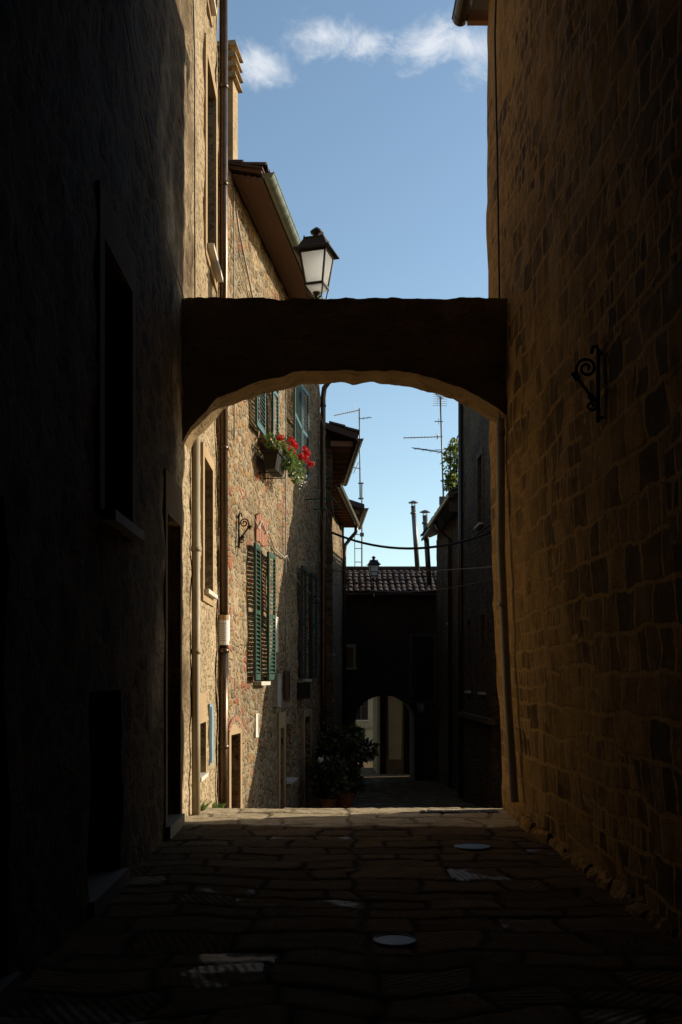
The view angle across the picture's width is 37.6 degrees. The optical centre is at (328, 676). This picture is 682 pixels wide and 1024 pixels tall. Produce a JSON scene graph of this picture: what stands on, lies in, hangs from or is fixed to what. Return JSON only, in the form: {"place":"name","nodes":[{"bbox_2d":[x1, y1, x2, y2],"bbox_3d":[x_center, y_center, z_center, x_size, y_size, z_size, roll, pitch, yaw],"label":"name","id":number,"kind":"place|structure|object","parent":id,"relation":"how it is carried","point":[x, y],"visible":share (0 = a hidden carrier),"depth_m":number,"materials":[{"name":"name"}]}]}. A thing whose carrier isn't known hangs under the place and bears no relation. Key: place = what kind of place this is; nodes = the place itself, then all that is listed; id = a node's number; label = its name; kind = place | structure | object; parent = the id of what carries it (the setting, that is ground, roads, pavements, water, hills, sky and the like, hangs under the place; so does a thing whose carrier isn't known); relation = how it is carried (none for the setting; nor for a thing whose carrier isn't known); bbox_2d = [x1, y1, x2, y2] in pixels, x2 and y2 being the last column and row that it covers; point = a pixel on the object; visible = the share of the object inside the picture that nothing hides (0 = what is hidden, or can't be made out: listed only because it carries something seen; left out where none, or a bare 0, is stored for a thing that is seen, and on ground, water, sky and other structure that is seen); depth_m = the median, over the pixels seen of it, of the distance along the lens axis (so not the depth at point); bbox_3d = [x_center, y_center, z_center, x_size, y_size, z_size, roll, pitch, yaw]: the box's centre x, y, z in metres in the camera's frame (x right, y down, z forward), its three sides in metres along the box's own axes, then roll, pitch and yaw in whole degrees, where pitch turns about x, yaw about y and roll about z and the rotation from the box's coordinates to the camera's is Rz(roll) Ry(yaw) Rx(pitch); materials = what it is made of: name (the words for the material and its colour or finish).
{"place":"outdoors","nodes":[
{"label":"outdoors","id":0,"kind":"place"},
{"bbox_2d":[0,761,681,1023],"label":"ground","id":1,"kind":"structure","parent":0,"point":[207,915],"depth_m":6.25,"materials":[{"name":"grey stone"}]},
{"bbox_2d":[0,0,228,1013],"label":"townhouse","id":2,"kind":"structure","parent":1,"relation":"on","point":[113,722],"depth_m":7.24,"materials":[{"name":"tan rubble stone"},{"name":"terracotta tile"},{"name":"dark wood"}]},
{"bbox_2d":[99,509,144,540],"bbox_3d":[-1.704,-2.115,7.620,0.407,2.010,1.120,0,0,0],"label":"window sill","id":3,"kind":"structure","parent":2,"relation":"in","point":[112,517],"depth_m":7.40,"materials":[{"name":"grey stone"}]},
{"bbox_2d":[122,0,184,300],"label":"cable","id":4,"kind":"object","parent":2,"relation":"attached to","point":[147,141],"visible":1,"depth_m":8.61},
{"bbox_2d":[193,0,195,297],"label":"cable","id":5,"kind":"object","parent":2,"relation":"attached to","point":[194,164],"visible":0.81,"depth_m":11.78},
{"bbox_2d":[200,772,208,781],"bbox_3d":[-1.714,0.935,12.680,0.307,0.710,0.720,0,0,0],"label":"window sill","id":6,"kind":"structure","parent":2,"relation":"in","point":[203,775],"depth_m":12.70,"materials":[{"name":"white stone"}]},
{"bbox_2d":[204,589,217,598],"bbox_3d":[-1.683,-1.945,13.260,0.327,1.750,1.040,0,0,0],"label":"window sill","id":7,"kind":"structure","parent":2,"relation":"in","point":[208,592],"depth_m":13.14,"materials":[{"name":"white stone"}]},
{"bbox_2d":[208,703,213,764],"bbox_3d":[-1.595,0.770,13.530,0.070,0.820,0.320,0,0,0],"label":"meter door","id":8,"kind":"structure","parent":2,"relation":"in","point":[210,706],"depth_m":13.40,"materials":[{"name":"blue paint"}]},
{"bbox_2d":[209,0,216,15],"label":"window sill","id":9,"kind":"structure","parent":2,"relation":"in","point":[212,2],"depth_m":13.40,"materials":[{"name":"white stone"}]},
{"bbox_2d":[207,243,222,281],"bbox_3d":[-1.669,-6.870,13.610,0.357,2.560,1.140,0,0,0],"label":"window sill","id":10,"kind":"structure","parent":2,"relation":"in","point":[212,252],"depth_m":13.50,"materials":[{"name":"white stone"}]},
{"bbox_2d":[218,615,229,644],"bbox_3d":[-1.492,-0.680,14.408,0.188,0.440,0.128,0,0,-20],"label":"paper notice","id":11,"kind":"object","parent":2,"relation":"attached to","point":[223,629],"visible":1,"depth_m":14.35,"materials":[{"name":"white paper"}]},
{"bbox_2d":[181,297,506,450],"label":"stone arch","id":12,"kind":"structure","parent":2,"relation":"attached to","point":[236,350],"depth_m":11.00,"materials":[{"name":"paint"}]},
{"bbox_2d":[200,801,210,810],"bbox_3d":[-1.516,1.547,12.053,0.212,0.135,0.226,0,0,25],"label":"weed","id":13,"kind":"object","parent":1,"relation":"on","point":[203,807],"visible":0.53,"depth_m":12.03,"materials":[{"name":"green plant"}]},
{"bbox_2d":[212,802,226,807],"bbox_3d":[-1.495,1.784,13.899,0.234,0.146,0.268,0,0,0],"label":"weed","id":14,"kind":"object","parent":1,"relation":"on","point":[214,805],"visible":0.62,"depth_m":13.86,"materials":[{"name":"green plant"}]},
{"bbox_2d":[216,40,330,808],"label":"rubble house","id":15,"kind":"structure","parent":1,"relation":"on","point":[268,768],"depth_m":17.68,"materials":[{"name":"beige stone"}]},
{"bbox_2d":[233,190,234,440],"bbox_3d":[-1.435,-5.500,15.242,0.022,3.800,0.034,0,0,0],"label":"cable","id":16,"kind":"object","parent":15,"relation":"attached to","point":[234,289],"visible":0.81,"depth_m":15.23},
{"bbox_2d":[236,512,251,548],"bbox_3d":[-1.313,-2.286,15.594,0.245,0.563,0.050,0,0,8],"label":"iron bracket","id":17,"kind":"object","parent":15,"relation":"attached to","point":[241,537],"visible":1,"depth_m":15.59,"materials":[{"name":"black metal"}]},
{"bbox_2d":[235,210,252,296],"bbox_3d":[-1.244,-6.497,16.494,0.042,1.321,2.366,0,0,8],"label":"cable","id":18,"kind":"object","parent":15,"relation":"attached to","point":[243,252],"visible":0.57,"depth_m":15.79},
{"bbox_2d":[254,713,258,737],"bbox_3d":[-1.226,0.820,16.975,0.052,0.400,0.240,0,0,8],"label":"wall tile","id":19,"kind":"object","parent":15,"relation":"attached to","point":[256,732],"depth_m":16.95,"materials":[{"name":"white ceramic"}]},
{"bbox_2d":[253,542,275,684],"bbox_3d":[-1.210,-1.030,17.215,0.295,2.340,1.721,0,0,8],"label":"window","id":20,"kind":"structure","parent":15,"relation":"in","point":[256,546],"depth_m":17.56,"materials":[{"name":"green wood"}]},
{"bbox_2d":[255,391,278,448],"bbox_3d":[-1.146,-5.100,17.438,0.358,2.100,1.981,0,0,8],"label":"window","id":21,"kind":"structure","parent":15,"relation":"in","point":[262,428],"depth_m":17.25,"materials":[{"name":"green wood"}]},
{"bbox_2d":[272,674,281,706],"bbox_3d":[-0.963,0.245,18.599,0.122,0.610,0.390,0,0,8],"label":"meter cabinet","id":22,"kind":"object","parent":15,"relation":"attached to","point":[277,694],"visible":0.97,"depth_m":18.41,"materials":[{"name":"grey plastic"}]},
{"bbox_2d":[276,617,277,651],"bbox_3d":[-0.992,-0.790,18.608,0.062,0.660,0.340,0,0,8],"label":"wall plate","id":23,"kind":"object","parent":15,"relation":"attached to","point":[276,634],"depth_m":18.67,"materials":[{"name":"white metal"}]},
{"bbox_2d":[285,297,285,676],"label":"cable","id":24,"kind":"object","parent":15,"relation":"attached to","point":[285,540],"visible":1,"depth_m":19.48,"materials":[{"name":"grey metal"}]},
{"bbox_2d":[257,432,314,488],"bbox_3d":[-0.766,-3.911,18.017,0.644,0.840,2.453,0,0,10],"label":"flower box","id":25,"kind":"object","parent":15,"relation":"attached to","point":[281,458],"visible":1,"depth_m":17.44,"materials":[{"name":"plastic"}]},
{"bbox_2d":[282,671,289,699],"bbox_3d":[-0.834,0.165,19.661,0.082,0.570,0.470,0,0,8],"label":"wall cupboard","id":26,"kind":"object","parent":15,"relation":"attached to","point":[286,688],"depth_m":19.57,"materials":[{"name":"brown wood"}]},
{"bbox_2d":[254,519,320,601],"bbox_3d":[-0.706,-2.240,20.333,0.038,0.904,7.406,0,0,8],"label":"cable","id":27,"kind":"object","parent":15,"relation":"attached to","point":[261,521],"visible":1,"depth_m":18.48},
{"bbox_2d":[286,777,297,783],"bbox_3d":[-0.835,2.073,20.050,0.308,0.054,0.820,0,0,8],"label":"window sill","id":28,"kind":"structure","parent":15,"relation":"in","point":[289,780],"depth_m":19.99,"materials":[{"name":"grey stone"}]},
{"bbox_2d":[293,384,308,481],"bbox_3d":[-0.689,-5.190,20.841,0.317,1.980,2.110,0,0,7],"label":"window","id":29,"kind":"structure","parent":15,"relation":"in","point":[302,389],"depth_m":20.89,"materials":[{"name":"green wood"}]},
{"bbox_2d":[297,683,309,697],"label":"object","id":30,"kind":"object","parent":15,"relation":"attached to","point":[303,690],"visible":1,"depth_m":21.03,"materials":[{"name":"black metal"}]},
{"bbox_2d":[301,565,316,681],"bbox_3d":[-0.532,-1.125,22.128,0.270,2.450,2.041,0,0,8],"label":"window","id":31,"kind":"structure","parent":15,"relation":"in","point":[313,674],"depth_m":22.51,"materials":[{"name":"green wood"}]},
{"bbox_2d":[293,227,339,298],"bbox_3d":[-0.729,-5.391,14.240,1.711,1.883,0.551,0,0,14],"label":"street lantern","id":32,"kind":"object","parent":15,"relation":"attached to","point":[317,254],"visible":0.72,"depth_m":13.97,"materials":[{"name":"black metal"}]},
{"bbox_2d":[312,384,325,433],"bbox_3d":[-0.250,-6.300,23.202,0.060,1.017,1.420,0,0,14],"label":"cable","id":33,"kind":"object","parent":15,"relation":"attached to","point":[318,408],"visible":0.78,"depth_m":23.34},
{"bbox_2d":[305,498,339,538],"bbox_3d":[-0.078,-3.614,22.916,0.634,0.637,1.914,0,0,8],"label":"clothes rack","id":34,"kind":"object","parent":15,"relation":"attached to","point":[326,509],"visible":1,"depth_m":22.61,"materials":[{"name":"black metal"}]},
{"bbox_2d":[327,566,491,571],"bbox_3d":[1.705,-2.444,22.600,4.724,0.289,0.024,0,0,43],"label":"cable","id":35,"kind":"object","parent":15,"relation":"attached to","point":[411,571],"visible":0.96,"depth_m":22.43,"materials":[{"name":"grey metal"}]},
{"bbox_2d":[305,754,350,807],"bbox_3d":[-0.009,2.237,21.190,0.978,1.266,1.041,0,0,0],"label":"potted shrub","id":36,"kind":"object","parent":1,"relation":"on","point":[331,772],"visible":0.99,"depth_m":21.04,"materials":[{"name":"green plant"}]},
{"bbox_2d":[319,420,363,796],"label":"rubble house","id":37,"kind":"structure","parent":1,"relation":"on","point":[343,444],"depth_m":25.20,"materials":[{"name":"brown stone"}]},
{"bbox_2d":[332,531,490,549],"bbox_3d":[2.022,-3.552,25.551,4.387,0.624,0.068,0,0,26],"label":"cable","id":38,"kind":"object","parent":37,"relation":"attached to","point":[426,547],"visible":0.98,"depth_m":25.45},
{"bbox_2d":[332,484,359,730],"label":"rubble house","id":39,"kind":"structure","parent":1,"relation":"on","point":[345,514],"depth_m":37.00,"materials":[{"name":"beige stone"}]},
{"bbox_2d":[313,720,379,808],"bbox_3d":[0.406,1.949,22.325,1.566,2.041,1.376,0,0,0],"label":"potted shrub","id":40,"kind":"object","parent":1,"relation":"on","point":[352,744],"visible":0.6,"depth_m":22.01,"materials":[{"name":"green plant"}]},
{"bbox_2d":[342,499,368,724],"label":"rubble house","id":41,"kind":"structure","parent":1,"relation":"on","point":[360,510],"depth_m":39.60,"materials":[{"name":"stone"}]},
{"bbox_2d":[356,698,372,760],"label":"cream house","id":42,"kind":"structure","parent":1,"relation":"on","point":[364,717],"depth_m":58.01,"materials":[{"name":"paint"}]},
{"bbox_2d":[356,700,368,720],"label":"window","id":43,"kind":"structure","parent":42,"relation":"in","point":[362,713],"depth_m":58.12,"materials":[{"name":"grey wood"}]},
{"bbox_2d":[346,566,436,780],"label":"gatehouse","id":44,"kind":"object","parent":1,"relation":"on","point":[390,643],"visible":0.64,"depth_m":42.00,"materials":[{"name":"brick"}]},
{"bbox_2d":[346,644,356,669],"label":"window","id":45,"kind":"structure","parent":44,"relation":"in","point":[350,648],"depth_m":41.97,"materials":[{"name":"paint"}]},
{"bbox_2d":[334,408,371,565],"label":"tv aerial","id":46,"kind":"object","parent":44,"relation":"on","point":[361,498],"visible":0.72,"depth_m":45.18,"materials":[{"name":"metal"}]},
{"bbox_2d":[366,556,380,606],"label":"street lantern","id":47,"kind":"object","parent":44,"relation":"attached to","point":[373,564],"visible":0.99,"depth_m":40.47,"materials":[{"name":"black metal"}]},
{"bbox_2d":[408,634,435,702],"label":"window","id":48,"kind":"structure","parent":44,"relation":"in","point":[422,647],"depth_m":41.97,"materials":[{"name":"brown wood"}]},
{"bbox_2d":[373,696,409,773],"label":"ochre house","id":49,"kind":"structure","parent":1,"relation":"on","point":[391,729],"depth_m":46.21,"materials":[{"name":"paint"}]},
{"bbox_2d":[380,696,385,772],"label":"door","id":50,"kind":"structure","parent":49,"relation":"in","point":[382,698],"depth_m":46.65,"materials":[{"name":"brown wood"}]},
{"bbox_2d":[404,704,408,772],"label":"door","id":51,"kind":"structure","parent":49,"relation":"in","point":[406,713],"depth_m":46.76,"materials":[{"name":"brown wood"}]},
{"bbox_2d":[373,934,415,947],"bbox_3d":[0.400,1.601,6.050,0.260,0.038,0.260,0,0,0],"label":"manhole cover","id":52,"kind":"object","parent":1,"relation":"on","point":[394,940],"visible":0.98,"depth_m":6.03,"materials":[{"name":"metal"}]},
{"bbox_2d":[408,486,457,790],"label":"stucco house","id":53,"kind":"structure","parent":1,"relation":"on","point":[446,532],"depth_m":37.91,"materials":[{"name":"paint"}]},
{"bbox_2d":[403,393,446,522],"bbox_3d":[3.767,-7.873,35.687,2.140,4.634,1.030,0,0,0],"label":"tv aerial","id":54,"kind":"object","parent":53,"relation":"attached to","point":[441,498],"visible":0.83,"depth_m":35.98,"materials":[{"name":"metal"}]},
{"bbox_2d":[414,695,439,717],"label":"street lantern","id":55,"kind":"object","parent":53,"relation":"attached to","point":[420,703],"visible":1,"depth_m":40.22,"materials":[{"name":"black metal"}]},
{"bbox_2d":[446,436,457,485],"bbox_3d":[4.060,-6.755,31.600,0.674,1.833,0.044,0,0,0],"label":"iron trellis","id":56,"kind":"object","parent":53,"relation":"on","point":[450,456],"visible":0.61,"depth_m":31.58,"materials":[{"name":"black metal"}]},
{"bbox_2d":[440,438,457,491],"bbox_3d":[3.963,-6.645,31.589,0.924,1.673,0.885,0,0,0],"label":"climbing plant","id":57,"kind":"object","parent":56,"relation":"attached to","point":[452,478],"visible":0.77,"depth_m":31.45,"materials":[{"name":"green plant"}]},
{"bbox_2d":[420,810,498,813],"bbox_3d":[1.555,1.611,11.910,0.930,0.038,0.170,0,0,0],"label":"drain grate","id":58,"kind":"object","parent":1,"relation":"on","point":[453,811],"visible":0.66,"depth_m":11.85,"materials":[{"name":"black metal"}]},
{"bbox_2d":[454,843,489,850],"bbox_3d":[1.350,1.601,9.400,0.340,0.038,0.340,0,0,0],"label":"manhole cover","id":59,"kind":"object","parent":1,"relation":"on","point":[473,846],"visible":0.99,"depth_m":9.37,"materials":[{"name":"metal"}]},
{"bbox_2d":[458,402,502,807],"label":"stucco house","id":60,"kind":"structure","parent":1,"relation":"on","point":[479,760],"depth_m":27.00,"materials":[{"name":"brown paint"}]},
{"bbox_2d":[327,578,491,591],"bbox_3d":[1.965,-2.231,24.300,3.998,0.352,0.020,0,0,0],"label":"cable","id":61,"kind":"object","parent":60,"relation":"attached to","point":[410,591],"visible":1,"depth_m":24.29,"materials":[{"name":"grey metal"}]},
{"bbox_2d":[474,522,482,528],"bbox_3d":[4.048,-4.875,26.350,0.297,1.850,0.920,0,0,0],"label":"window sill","id":62,"kind":"structure","parent":60,"relation":"in","point":[479,524],"depth_m":26.19,"materials":[{"name":"grey stone"}]},
{"bbox_2d":[467,524,490,542],"bbox_3d":[3.834,-3.679,25.898,0.126,0.090,3.205,0,0,-2],"label":"cable","id":63,"kind":"object","parent":60,"relation":"attached to","point":[481,531],"visible":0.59,"depth_m":25.16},
{"bbox_2d":[451,0,681,947],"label":"stone house","id":64,"kind":"structure","parent":1,"relation":"on","point":[586,521],"depth_m":7.64,"materials":[{"name":"stone"}]},
{"bbox_2d":[494,0,500,417],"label":"cable","id":65,"kind":"object","parent":64,"relation":"attached to","point":[497,174],"visible":0.71,"depth_m":11.29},
{"bbox_2d":[569,345,603,422],"bbox_3d":[1.870,-2.126,7.250,0.245,0.563,0.050,0,0,0],"label":"iron bracket","id":66,"kind":"object","parent":64,"relation":"attached to","point":[590,398],"visible":1,"depth_m":7.24,"materials":[{"name":"black metal"}]},
{"bbox_2d":[217,0,487,565],"label":"sky","id":67,"kind":"structure","parent":0,"point":[369,117],"materials":[{"name":"blue"}]}
]}

